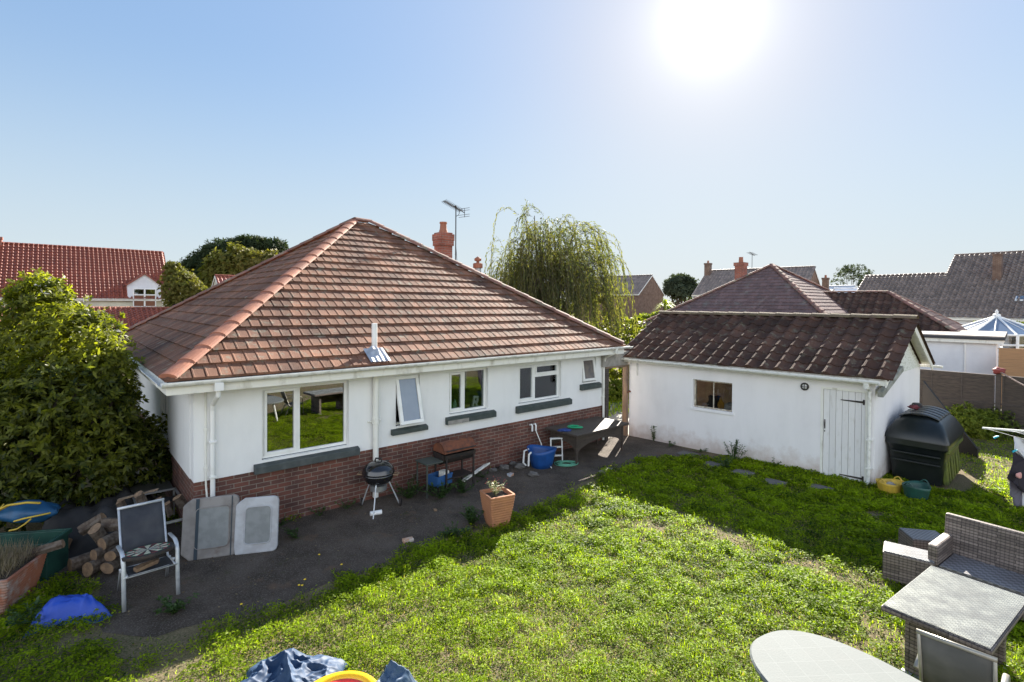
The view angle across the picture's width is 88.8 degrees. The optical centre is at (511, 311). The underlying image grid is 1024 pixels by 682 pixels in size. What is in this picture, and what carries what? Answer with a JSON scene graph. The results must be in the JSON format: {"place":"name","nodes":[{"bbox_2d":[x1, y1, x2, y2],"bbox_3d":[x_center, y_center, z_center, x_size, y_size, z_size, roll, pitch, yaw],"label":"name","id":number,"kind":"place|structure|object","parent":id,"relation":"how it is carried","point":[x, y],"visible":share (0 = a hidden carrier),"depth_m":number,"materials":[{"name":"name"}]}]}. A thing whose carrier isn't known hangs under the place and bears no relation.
{"place":"outdoors","nodes":[
{"label":"outdoors","id":0,"kind":"place"},
{"bbox_2d":[0,237,169,306],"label":"red roof house","id":1,"kind":"structure","parent":0,"point":[111,277],"depth_m":44.43,"materials":[{"name":"tile"}]},
{"bbox_2d":[211,274,234,286],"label":"red roof house","id":2,"kind":"structure","parent":0,"point":[218,278],"depth_m":43.05,"materials":[{"name":"tile"}]},
{"bbox_2d":[58,435,709,636],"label":"patio","id":3,"kind":"structure","parent":0,"point":[331,528],"depth_m":7.91,"materials":[{"name":"grey concrete"}]},
{"bbox_2d":[0,528,71,581],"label":"green trough","id":4,"kind":"object","parent":3,"relation":"on","point":[56,561],"visible":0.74,"depth_m":7.28,"materials":[{"name":"plastic"}]},
{"bbox_2d":[0,500,60,530],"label":"kayak","id":5,"kind":"object","parent":4,"relation":"on","point":[25,512],"visible":1,"depth_m":7.30,"materials":[{"name":"blue plastic"}]},
{"bbox_2d":[68,551,91,571],"bbox_3d":[-5.971,3.469,7.260,0.145,0.184,0.289,1,1,30],"label":"log","id":6,"kind":"object","parent":3,"relation":"on","point":[78,562],"visible":0.67,"depth_m":7.18,"materials":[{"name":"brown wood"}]},
{"bbox_2d":[82,557,105,577],"bbox_3d":[-5.691,3.484,7.194,0.176,0.206,0.324,1,1,10],"label":"log","id":7,"kind":"object","parent":3,"relation":"on","point":[90,568],"visible":0.59,"depth_m":7.05,"materials":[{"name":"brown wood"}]},
{"bbox_2d":[90,544,117,559],"bbox_3d":[-5.664,3.331,7.265,0.137,0.164,0.306,1,1,15],"label":"log","id":8,"kind":"object","parent":7,"relation":"on","point":[97,553],"visible":0.61,"depth_m":7.14,"materials":[{"name":"brown wood"}]},
{"bbox_2d":[87,523,107,546],"bbox_3d":[-5.786,3.187,7.364,0.162,0.377,0.186,1,31,15],"label":"log","id":9,"kind":"object","parent":8,"relation":"on","point":[96,532],"visible":0.56,"depth_m":7.27,"materials":[{"name":"brown wood"}]},
{"bbox_2d":[97,530,118,549],"bbox_3d":[-5.625,3.206,7.346,0.153,0.178,0.307,1,1,10],"label":"log","id":10,"kind":"object","parent":8,"relation":"on","point":[108,541],"visible":0.77,"depth_m":7.25,"materials":[{"name":"brown wood"}]},
{"bbox_2d":[101,518,117,531],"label":"log","id":11,"kind":"object","parent":10,"relation":"on","point":[109,524],"visible":0.47,"depth_m":7.45,"materials":[{"name":"brown wood"}]},
{"bbox_2d":[134,491,147,502],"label":"log","id":12,"kind":"object","parent":11,"relation":"on","point":[139,496],"visible":0.53,"depth_m":7.62,"materials":[{"name":"brown wood"}]},
{"bbox_2d":[41,486,174,557],"bbox_3d":[-6.398,3.263,8.274,1.258,0.645,1.554,0,1,0],"label":"black sheet","id":13,"kind":"object","parent":3,"relation":"on","point":[72,515],"visible":0.44,"depth_m":7.97,"materials":[{"name":"black plastic"}]},
{"bbox_2d":[77,513,106,535],"bbox_3d":[-6.105,3.100,7.607,0.324,0.165,0.155,-31,11,-17],"label":"log","id":14,"kind":"object","parent":13,"relation":"on","point":[84,528],"visible":0.73,"depth_m":7.55,"materials":[{"name":"brown wood"}]},
{"bbox_2d":[100,557,120,573],"bbox_3d":[-5.501,3.482,7.227,0.179,0.156,0.306,0,1,-5],"label":"log","id":15,"kind":"object","parent":3,"relation":"on","point":[108,567],"visible":0.6,"depth_m":7.08,"materials":[{"name":"brown wood"}]},
{"bbox_2d":[104,547,119,560],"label":"log","id":16,"kind":"object","parent":15,"relation":"on","point":[112,555],"visible":0.51,"depth_m":7.10,"materials":[{"name":"brown wood"}]},
{"bbox_2d":[116,498,179,612],"bbox_3d":[-4.734,3.107,6.767,0.608,1.047,0.792,0,1,-43],"label":"sling chair","id":17,"kind":"object","parent":3,"relation":"on","point":[141,524],"visible":0.89,"depth_m":6.88,"materials":[{"name":"metal"}]},
{"bbox_2d":[133,558,158,572],"bbox_3d":[-4.604,3.199,6.594,0.119,0.050,0.296,1,1,29],"label":"wood offcut","id":18,"kind":"object","parent":17,"relation":"on","point":[142,566],"visible":1,"depth_m":6.55,"materials":[{"name":"brown wood"}]},
{"bbox_2d":[119,542,174,561],"bbox_3d":[-4.595,3.025,6.590,0.575,0.045,0.575,0,-8,-43],"label":"cushion","id":19,"kind":"object","parent":17,"relation":"on","point":[147,551],"visible":0.95,"depth_m":6.51,"materials":[{"name":"multicoloured fabric"}]},
{"bbox_2d":[129,469,182,523],"bbox_3d":[-6.062,3.318,8.864,0.620,0.530,3.220,0,1,-41],"label":"table","id":20,"kind":"object","parent":3,"relation":"on","point":[166,485],"visible":0.37,"depth_m":9.09,"materials":[{"name":"wood"}]},
{"bbox_2d":[164,501,172,516],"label":"log","id":21,"kind":"object","parent":20,"relation":"on","point":[168,509],"visible":0.97,"depth_m":8.03,"materials":[{"name":"brown wood"}]},
{"bbox_2d":[173,494,187,509],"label":"log","id":22,"kind":"object","parent":20,"relation":"on","point":[180,501],"visible":0.85,"depth_m":8.19,"materials":[{"name":"brown wood"}]},
{"bbox_2d":[153,593,198,614],"bbox_3d":[-4.120,3.531,6.328,0.467,0.211,0.428,0,1,0],"label":"weed","id":23,"kind":"object","parent":3,"relation":"on","point":[176,607],"visible":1,"depth_m":6.29,"materials":[{"name":"green plant"}]},
{"bbox_2d":[181,494,239,560],"bbox_3d":[-4.461,3.201,7.742,0.740,0.842,0.280,0,1,-20],"label":"moulded panel","id":24,"kind":"object","parent":3,"relation":"on","point":[208,527],"visible":1,"depth_m":7.71,"materials":[{"name":"grey plastic"}]},
{"bbox_2d":[234,495,278,554],"bbox_3d":[-3.862,3.232,7.917,0.600,0.784,0.252,0,1,-16],"label":"moulded panel","id":25,"kind":"object","parent":3,"relation":"on","point":[256,524],"visible":1,"depth_m":7.88,"materials":[{"name":"plastic"}]},
{"bbox_2d":[281,527,298,538],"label":"weed","id":26,"kind":"object","parent":3,"relation":"on","point":[290,532],"visible":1,"depth_m":8.28,"materials":[{"name":"green plant"}]},
{"bbox_2d":[98,444,656,653],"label":"fallen leaves","id":27,"kind":"object","parent":3,"relation":"on","point":[359,535],"visible":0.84,"depth_m":8.43,"materials":[{"name":"brown plant"}]},
{"bbox_2d":[357,458,401,518],"bbox_3d":[-2.421,3.128,9.396,0.750,0.955,0.724,0,1,0],"label":"kettle barbecue","id":28,"kind":"object","parent":3,"relation":"on","point":[377,475],"visible":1,"depth_m":9.30,"materials":[{"name":"black metal"}]},
{"bbox_2d":[388,474,424,498],"bbox_3d":[-1.953,3.424,10.047,0.617,0.349,0.703,1,1,38],"label":"weed","id":29,"kind":"object","parent":3,"relation":"on","point":[410,490],"visible":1,"depth_m":10.02,"materials":[{"name":"green plant"}]},
{"bbox_2d":[428,469,452,492],"bbox_3d":[-1.432,3.393,10.413,0.300,0.400,0.420,1,1,38],"label":"blue crate","id":30,"kind":"object","parent":3,"relation":"on","point":[434,478],"visible":0.68,"depth_m":10.31,"materials":[{"name":"blue plastic"}]},
{"bbox_2d":[422,480,458,498],"bbox_3d":[-1.393,3.429,10.007,0.671,0.356,0.566,1,1,15],"label":"weed","id":31,"kind":"object","parent":3,"relation":"on","point":[442,494],"visible":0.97,"depth_m":9.99,"materials":[{"name":"green plant"}]},
{"bbox_2d":[415,436,475,498],"bbox_3d":[-1.311,3.107,10.513,1.190,0.972,0.477,0,1,-41],"label":"drum grill","id":32,"kind":"object","parent":3,"relation":"on","point":[449,451],"visible":0.96,"depth_m":10.47,"materials":[{"name":"metal"}]},
{"bbox_2d":[437,520,470,537],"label":"weed","id":33,"kind":"object","parent":3,"relation":"on","point":[453,531],"visible":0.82,"depth_m":8.29,"materials":[{"name":"green plant"}]},
{"bbox_2d":[450,475,479,493],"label":"weed","id":34,"kind":"object","parent":3,"relation":"on","point":[462,486],"visible":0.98,"depth_m":10.33,"materials":[{"name":"green plant"}]},
{"bbox_2d":[458,502,483,525],"bbox_3d":[-0.698,3.455,8.878,0.442,0.336,0.417,1,1,34],"label":"weed","id":35,"kind":"object","parent":3,"relation":"on","point":[470,515],"visible":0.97,"depth_m":8.82,"materials":[{"name":"green plant"}]},
{"bbox_2d":[462,462,489,481],"bbox_3d":[-0.747,3.498,11.478,0.070,0.149,1.195,1,1,28],"label":"plank","id":36,"kind":"object","parent":3,"relation":"on","point":[479,469],"visible":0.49,"depth_m":11.45,"materials":[{"name":"white paint"}]},
{"bbox_2d":[522,444,556,468],"bbox_3d":[0.639,3.361,12.061,0.801,0.445,0.640,0,1,0],"label":"blue tub","id":37,"kind":"object","parent":3,"relation":"on","point":[540,456],"visible":1,"depth_m":11.88,"materials":[{"name":"plastic"}]},
{"bbox_2d":[550,437,562,459],"bbox_3d":[1.065,3.313,12.550,0.316,0.536,0.120,0,1,-12],"label":"step frame","id":38,"kind":"object","parent":3,"relation":"on","point":[561,446],"visible":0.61,"depth_m":12.54,"materials":[{"name":"white plastic"}]},
{"bbox_2d":[554,460,577,466],"bbox_3d":[1.271,3.554,12.193,0.573,0.061,0.424,0,1,0],"label":"garden hose","id":39,"kind":"object","parent":3,"relation":"on","point":[560,462],"visible":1,"depth_m":12.13,"materials":[{"name":"green rubber"}]},
{"bbox_2d":[545,416,628,463],"bbox_3d":[1.897,3.218,13.113,2.020,0.720,1.050,0,1,-42],"label":"dark rattan table","id":40,"kind":"object","parent":3,"relation":"on","point":[596,428],"visible":0.91,"depth_m":12.80,"materials":[{"name":"black wicker"}]},
{"bbox_2d":[0,314,1023,681],"bbox_3d":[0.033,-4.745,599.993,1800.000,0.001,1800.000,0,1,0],"label":"ground","id":41,"kind":"structure","parent":0,"point":[960,482],"depth_m":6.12,"materials":[{"name":"green plant"}]},
{"bbox_2d":[0,553,46,613],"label":"terracotta planter","id":42,"kind":"object","parent":41,"relation":"on","point":[20,581],"visible":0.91,"depth_m":6.43,"materials":[{"name":"ceramic"}]},
{"bbox_2d":[0,536,42,577],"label":"dry grass tuft","id":43,"kind":"object","parent":42,"relation":"in","point":[7,555],"visible":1,"depth_m":6.54,"materials":[{"name":"plant"}]},
{"bbox_2d":[27,539,64,557],"bbox_3d":[-6.075,3.091,6.815,0.376,0.118,0.109,-13,6,-21],"label":"log","id":44,"kind":"object","parent":42,"relation":"on","point":[53,546],"visible":0.88,"depth_m":6.79,"materials":[{"name":"brown wood"}]},
{"bbox_2d":[4,593,71,625],"bbox_3d":[-5.540,3.510,6.106,0.582,0.240,0.609,1,1,28],"label":"weed","id":45,"kind":"object","parent":41,"relation":"on","point":[18,615],"visible":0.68,"depth_m":6.03,"materials":[{"name":"green plant"}]},
{"bbox_2d":[23,593,111,637],"bbox_3d":[-5.187,3.488,6.196,0.816,0.274,0.574,0,1,-22],"label":"blue tarpaulin","id":46,"kind":"object","parent":41,"relation":"on","point":[61,607],"visible":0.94,"depth_m":6.10,"materials":[{"name":"blue plastic"}]},
{"bbox_2d":[0,306,169,341],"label":"red roof outbuilding","id":47,"kind":"structure","parent":41,"relation":"on","point":[134,315],"depth_m":36.58,"materials":[{"name":"tile"}]},
{"bbox_2d":[0,267,172,531],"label":"bush","id":48,"kind":"object","parent":41,"relation":"on","point":[65,397],"visible":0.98,"depth_m":8.45,"materials":[{"name":"green plant"}]},
{"bbox_2d":[156,260,207,306],"bbox_3d":[-25.029,-0.442,40.008,3.860,6.983,3.025,0,1,0],"label":"tree","id":49,"kind":"object","parent":41,"relation":"on","point":[180,285],"visible":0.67,"depth_m":39.28,"materials":[{"name":"green plant"}]},
{"bbox_2d":[175,234,288,281],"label":"pine tree","id":50,"kind":"object","parent":41,"relation":"on","point":[196,260],"visible":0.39,"depth_m":54.65,"materials":[{"name":"green plant"}]},
{"bbox_2d":[196,241,278,287],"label":"autumn tree","id":51,"kind":"object","parent":41,"relation":"on","point":[237,260],"visible":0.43,"depth_m":48.57,"materials":[{"name":"green plant"}]},
{"bbox_2d":[241,648,348,681],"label":"collapsed pool","id":52,"kind":"structure","parent":41,"relation":"on","point":[291,665],"depth_m":5.05,"materials":[{"name":"blue plastic"}]},
{"bbox_2d":[314,671,376,681],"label":"inflatable ring","id":53,"kind":"object","parent":41,"relation":"on","point":[349,676],"visible":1,"depth_m":4.85,"materials":[{"name":"yellow plastic"}]},
{"bbox_2d":[114,199,632,522],"bbox_3d":[-4.223,-0.022,14.819,10.979,7.066,10.513,0,1,-41],"label":"bungalow","id":54,"kind":"object","parent":41,"relation":"on","point":[321,370],"visible":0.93,"depth_m":10.53,"materials":[{"name":"red brick"}]},
{"bbox_2d":[163,393,167,442],"bbox_3d":[-6.747,1.959,10.260,0.060,1.200,0.860,0,1,-41],"label":"window","id":55,"kind":"structure","parent":54,"relation":"in","point":[165,398],"depth_m":10.50,"materials":[{"name":"white plastic"}]},
{"bbox_2d":[254,380,359,474],"bbox_3d":[-3.577,1.972,9.190,1.810,1.387,0.250,0,1,-41],"label":"window","id":56,"kind":"structure","parent":54,"relation":"in","point":[305,417],"depth_m":9.19,"materials":[{"name":"white plastic"}]},
{"bbox_2d":[391,374,427,435],"bbox_3d":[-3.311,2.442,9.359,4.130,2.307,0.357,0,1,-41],"label":"window","id":57,"kind":"structure","parent":54,"relation":"in","point":[408,394],"depth_m":10.39,"materials":[{"name":"white plastic"}]},
{"bbox_2d":[445,368,496,424],"bbox_3d":[-0.925,1.833,11.482,1.320,1.117,0.254,0,1,-41],"label":"window","id":58,"kind":"structure","parent":54,"relation":"in","point":[469,417],"depth_m":11.42,"materials":[{"name":"white plastic"}]},
{"bbox_2d":[515,361,571,413],"bbox_3d":[0.770,1.839,12.953,1.870,1.127,0.250,0,1,-41],"label":"window","id":59,"kind":"structure","parent":54,"relation":"in","point":[537,381],"depth_m":12.93,"materials":[{"name":"white plastic"}]},
{"bbox_2d":[580,357,601,390],"bbox_3d":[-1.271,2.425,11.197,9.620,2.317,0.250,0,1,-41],"label":"window","id":60,"kind":"structure","parent":54,"relation":"in","point":[588,364],"depth_m":14.03,"materials":[{"name":"white plastic"}]},
{"bbox_2d":[602,351,630,440],"bbox_3d":[2.941,2.353,14.679,1.181,2.420,0.227,0,1,-39],"label":"gateway","id":61,"kind":"object","parent":54,"relation":"attached to","point":[615,361],"visible":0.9,"depth_m":14.78,"materials":[{"name":"brown wood"}]},
{"bbox_2d":[376,660,416,681],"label":"vinyl sheet","id":62,"kind":"object","parent":41,"relation":"on","point":[393,671],"visible":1,"depth_m":4.92,"materials":[{"name":"blue plastic"}]},
{"bbox_2d":[480,486,514,528],"bbox_3d":[-0.251,3.343,8.851,0.467,0.560,0.467,0,1,-28],"label":"terracotta planter","id":63,"kind":"object","parent":41,"relation":"on","point":[497,509],"visible":0.98,"depth_m":8.70,"materials":[{"name":"ceramic"}]},
{"bbox_2d":[485,476,506,495],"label":"potted plant","id":64,"kind":"object","parent":63,"relation":"on","point":[493,488],"visible":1,"depth_m":8.84,"materials":[{"name":"green plant"}]},
{"bbox_2d":[484,199,637,343],"bbox_3d":[1.964,-0.530,21.646,6.267,8.003,5.777,0,1,0],"label":"willow tree","id":65,"kind":"object","parent":41,"relation":"on","point":[571,278],"visible":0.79,"depth_m":20.38,"materials":[{"name":"green plant"}]},
{"bbox_2d":[574,311,650,390],"bbox_3d":[4.130,2.000,22.020,8.375,4.086,2.833,0,1,0],"label":"doorway hedge","id":66,"kind":"object","parent":41,"relation":"on","point":[613,373],"visible":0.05,"depth_m":21.71,"materials":[{"name":"green plant"}]},
{"bbox_2d":[609,377,628,401],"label":"doorway shrub","id":67,"kind":"object","parent":41,"relation":"on","point":[615,387],"visible":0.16,"depth_m":20.22,"materials":[{"name":"green plant"}]},
{"bbox_2d":[609,393,628,415],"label":"verge grass","id":68,"kind":"structure","parent":41,"relation":"on","point":[619,406],"depth_m":18.81,"materials":[{"name":"green plant"}]},
{"bbox_2d":[626,310,659,334],"bbox_3d":[9.478,1.613,36.003,3.475,3.436,1.965,0,1,0],"label":"green shrub","id":69,"kind":"object","parent":41,"relation":"on","point":[643,316],"visible":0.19,"depth_m":35.70,"materials":[{"name":"green plant"}]},
{"bbox_2d":[662,272,698,305],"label":"pine tree","id":70,"kind":"object","parent":41,"relation":"on","point":[679,288],"visible":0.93,"depth_m":84.00,"materials":[{"name":"green plant"}]},
{"bbox_2d":[712,455,733,467],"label":"weed","id":71,"kind":"object","parent":41,"relation":"on","point":[726,463],"visible":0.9,"depth_m":11.95,"materials":[{"name":"green plant"}]},
{"bbox_2d":[724,440,747,459],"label":"weed","id":72,"kind":"object","parent":41,"relation":"on","point":[735,447],"visible":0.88,"depth_m":12.42,"materials":[{"name":"green plant"}]},
{"bbox_2d":[636,252,848,325],"bbox_3d":[14.377,0.006,28.999,10.590,6.864,10.588,0,1,-41],"label":"neighbour bungalow","id":73,"kind":"object","parent":41,"relation":"on","point":[771,288],"visible":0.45,"depth_m":27.36,"materials":[{"name":"brown tile"}]},
{"bbox_2d":[731,469,755,477],"bbox_3d":[5.141,3.603,11.634,0.420,0.035,0.360,1,1,44],"label":"stepping stone","id":74,"kind":"object","parent":41,"relation":"on","point":[740,471],"visible":0.72,"depth_m":11.62,"materials":[{"name":"stone"}]},
{"bbox_2d":[761,478,787,484],"bbox_3d":[5.533,3.615,11.020,0.420,0.035,0.360,1,1,44],"label":"stepping stone","id":75,"kind":"object","parent":41,"relation":"on","point":[771,481],"visible":0.56,"depth_m":11.03,"materials":[{"name":"stone"}]},
{"bbox_2d":[621,311,942,485],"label":"shed","id":76,"kind":"structure","parent":41,"relation":"on","point":[837,394],"depth_m":12.56,"materials":[{"name":"white paint"}]},
{"bbox_2d":[691,379,733,415],"bbox_3d":[5.114,2.179,13.310,1.116,0.796,0.150,1,1,44],"label":"window","id":77,"kind":"structure","parent":76,"relation":"in","point":[703,408],"depth_m":13.33,"materials":[{"name":"paint"}]},
{"bbox_2d":[823,389,865,481],"bbox_3d":[7.157,2.672,11.281,0.770,1.895,0.085,1,1,44],"label":"door","id":78,"kind":"structure","parent":76,"relation":"in","point":[844,411],"depth_m":11.27,"materials":[{"name":"paint"}]},
{"bbox_2d":[750,630,920,681],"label":"oval table","id":79,"kind":"object","parent":41,"relation":"on","point":[787,656],"visible":1,"depth_m":4.45,"materials":[{"name":"plastic"}]},
{"bbox_2d":[832,288,857,292],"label":"white roof annexe","id":80,"kind":"structure","parent":41,"relation":"on","point":[844,289],"depth_m":70.29,"materials":[{"name":"plastic"}]},
{"bbox_2d":[830,264,874,285],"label":"umbrella pine","id":81,"kind":"object","parent":41,"relation":"on","point":[845,269],"visible":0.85,"depth_m":94.58,"materials":[{"name":"green plant"}]},
{"bbox_2d":[875,476,903,493],"bbox_3d":[7.590,3.497,10.493,0.528,0.314,0.408,0,1,0],"label":"yellow tub","id":82,"kind":"object","parent":41,"relation":"on","point":[882,485],"visible":0.94,"depth_m":10.41,"materials":[{"name":"plastic"}]},
{"bbox_2d":[820,290,966,331],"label":"hipped outbuilding","id":83,"kind":"structure","parent":41,"relation":"on","point":[879,302],"depth_m":25.32,"materials":[{"name":"brown tile"}]},
{"bbox_2d":[882,541,934,584],"bbox_3d":[5.406,3.470,7.131,0.560,0.394,0.400,1,1,38],"label":"rattan footstool","id":84,"kind":"object","parent":41,"relation":"on","point":[902,564],"visible":0.69,"depth_m":7.04,"materials":[{"name":"grey wicker"}]},
{"bbox_2d":[902,479,930,499],"bbox_3d":[7.857,3.478,10.167,0.458,0.364,0.491,1,1,31],"label":"dark green tub","id":85,"kind":"object","parent":41,"relation":"on","point":[913,489],"visible":0.91,"depth_m":10.08,"materials":[{"name":"plastic"}]},
{"bbox_2d":[898,528,940,549],"bbox_3d":[6.090,3.481,7.719,0.500,0.364,0.420,1,1,12],"label":"rattan footstool","id":86,"kind":"object","parent":41,"relation":"on","point":[918,538],"visible":0.52,"depth_m":7.71,"materials":[{"name":"grey wicker"}]},
{"bbox_2d":[885,402,964,485],"bbox_3d":[9.204,2.868,11.655,2.000,1.500,1.130,0,1,-42],"label":"oil tank","id":87,"kind":"object","parent":41,"relation":"on","point":[923,442],"visible":0.97,"depth_m":11.09,"materials":[{"name":"plastic"}]},
{"bbox_2d":[923,381,978,457],"bbox_3d":[11.396,2.776,13.615,0.090,1.720,1.374,0,1,-15],"label":"leaning board","id":88,"kind":"object","parent":41,"relation":"on","point":[966,444],"visible":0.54,"depth_m":13.70,"materials":[{"name":"grey wood"}]},
{"bbox_2d":[881,566,1023,679],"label":"rattan table","id":89,"kind":"object","parent":41,"relation":"on","point":[969,613],"visible":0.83,"depth_m":5.29,"materials":[{"name":"grey glass"}]},
{"bbox_2d":[913,628,1010,681],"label":"sling chair","id":90,"kind":"object","parent":41,"relation":"on","point":[939,659],"visible":0.99,"depth_m":4.28,"materials":[{"name":"grey fabric"}]},
{"bbox_2d":[920,330,1007,405],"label":"flat roof garage","id":91,"kind":"structure","parent":41,"relation":"on","point":[967,351],"depth_m":19.47,"materials":[{"name":"paint"}]},
{"bbox_2d":[919,369,1023,437],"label":"grey fence","id":92,"kind":"object","parent":41,"relation":"on","point":[949,389],"visible":0.2,"depth_m":15.50,"materials":[{"name":"wood"}]},
{"bbox_2d":[928,513,1023,620],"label":"rattan sofa","id":93,"kind":"object","parent":41,"relation":"on","point":[983,552],"visible":0.83,"depth_m":6.85,"materials":[{"name":"grey wicker"}]},
{"bbox_2d":[945,401,1008,439],"bbox_3d":[13.379,3.224,15.247,1.686,1.200,1.247,1,1,37],"label":"bush","id":94,"kind":"object","parent":41,"relation":"on","point":[973,424],"visible":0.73,"depth_m":14.92,"materials":[{"name":"green plant"}]},
{"bbox_2d":[962,309,1023,348],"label":"conservatory","id":95,"kind":"object","parent":41,"relation":"on","point":[996,321],"visible":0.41,"depth_m":24.14,"materials":[{"name":"white plastic"}]},
{"bbox_2d":[966,406,1023,439],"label":"bush","id":96,"kind":"object","parent":41,"relation":"on","point":[1015,424],"visible":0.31,"depth_m":14.83,"materials":[{"name":"green plant"}]},
{"bbox_2d":[982,427,1023,438],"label":"rotary airer","id":97,"kind":"object","parent":41,"relation":"on","point":[1011,430],"visible":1,"depth_m":9.91,"materials":[{"name":"metal"}]},
{"bbox_2d":[1007,437,1023,492],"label":"dark shirt","id":98,"kind":"object","parent":97,"relation":"hanging from","point":[1015,476],"visible":0.96,"depth_m":9.64,"materials":[{"name":"grey fabric"}]},
{"bbox_2d":[1009,480,1023,506],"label":"grey trousers","id":99,"kind":"object","parent":97,"relation":"hanging from","point":[1016,494],"visible":0.71,"depth_m":9.79,"materials":[{"name":"grey fabric"}]},
{"bbox_2d":[997,348,1023,403],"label":"new fence panel","id":100,"kind":"object","parent":41,"relation":"on","point":[1011,361],"visible":0.36,"depth_m":18.02,"materials":[{"name":"wood"}]},
{"bbox_2d":[0,0,1023,305],"label":"sky","id":101,"kind":"structure","parent":0,"point":[884,136],"materials":[{"name":"blue"}]},
{"bbox_2d":[608,402,628,437],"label":"path","id":102,"kind":"structure","parent":0,"point":[617,416],"depth_m":17.63,"materials":[{"name":"concrete"}]},
{"bbox_2d":[582,274,664,328],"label":"brick gable house","id":103,"kind":"structure","parent":0,"point":[648,293],"depth_m":79.66,"materials":[{"name":"tile"}]},
{"bbox_2d":[655,298,672,310],"bbox_3d":[10.967,1.144,37.947,1.959,4.296,2.077,1,1,14],"label":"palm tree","id":104,"kind":"object","parent":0,"point":[665,302],"visible":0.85,"depth_m":37.83,"materials":[{"name":"green plant"}]},
{"bbox_2d":[707,395,721,407],"bbox_3d":[5.333,2.429,13.732,0.465,0.445,0.327,0,1,0],"label":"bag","id":105,"kind":"object","parent":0,"point":[710,401],"visible":0.53,"depth_m":13.66,"materials":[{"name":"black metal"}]},
{"bbox_2d":[692,261,829,297],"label":"long roof house","id":106,"kind":"structure","parent":0,"point":[711,279],"depth_m":65.19,"materials":[{"name":"tile"}]},
{"bbox_2d":[829,285,857,289],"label":"pale roof building","id":107,"kind":"structure","parent":0,"point":[841,286],"depth_m":76.32,"materials":[{"name":"grey"}]},
{"bbox_2d":[857,250,1023,324],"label":"tiled house","id":108,"kind":"structure","parent":0,"point":[966,288],"depth_m":38.37,"materials":[{"name":"tile"}]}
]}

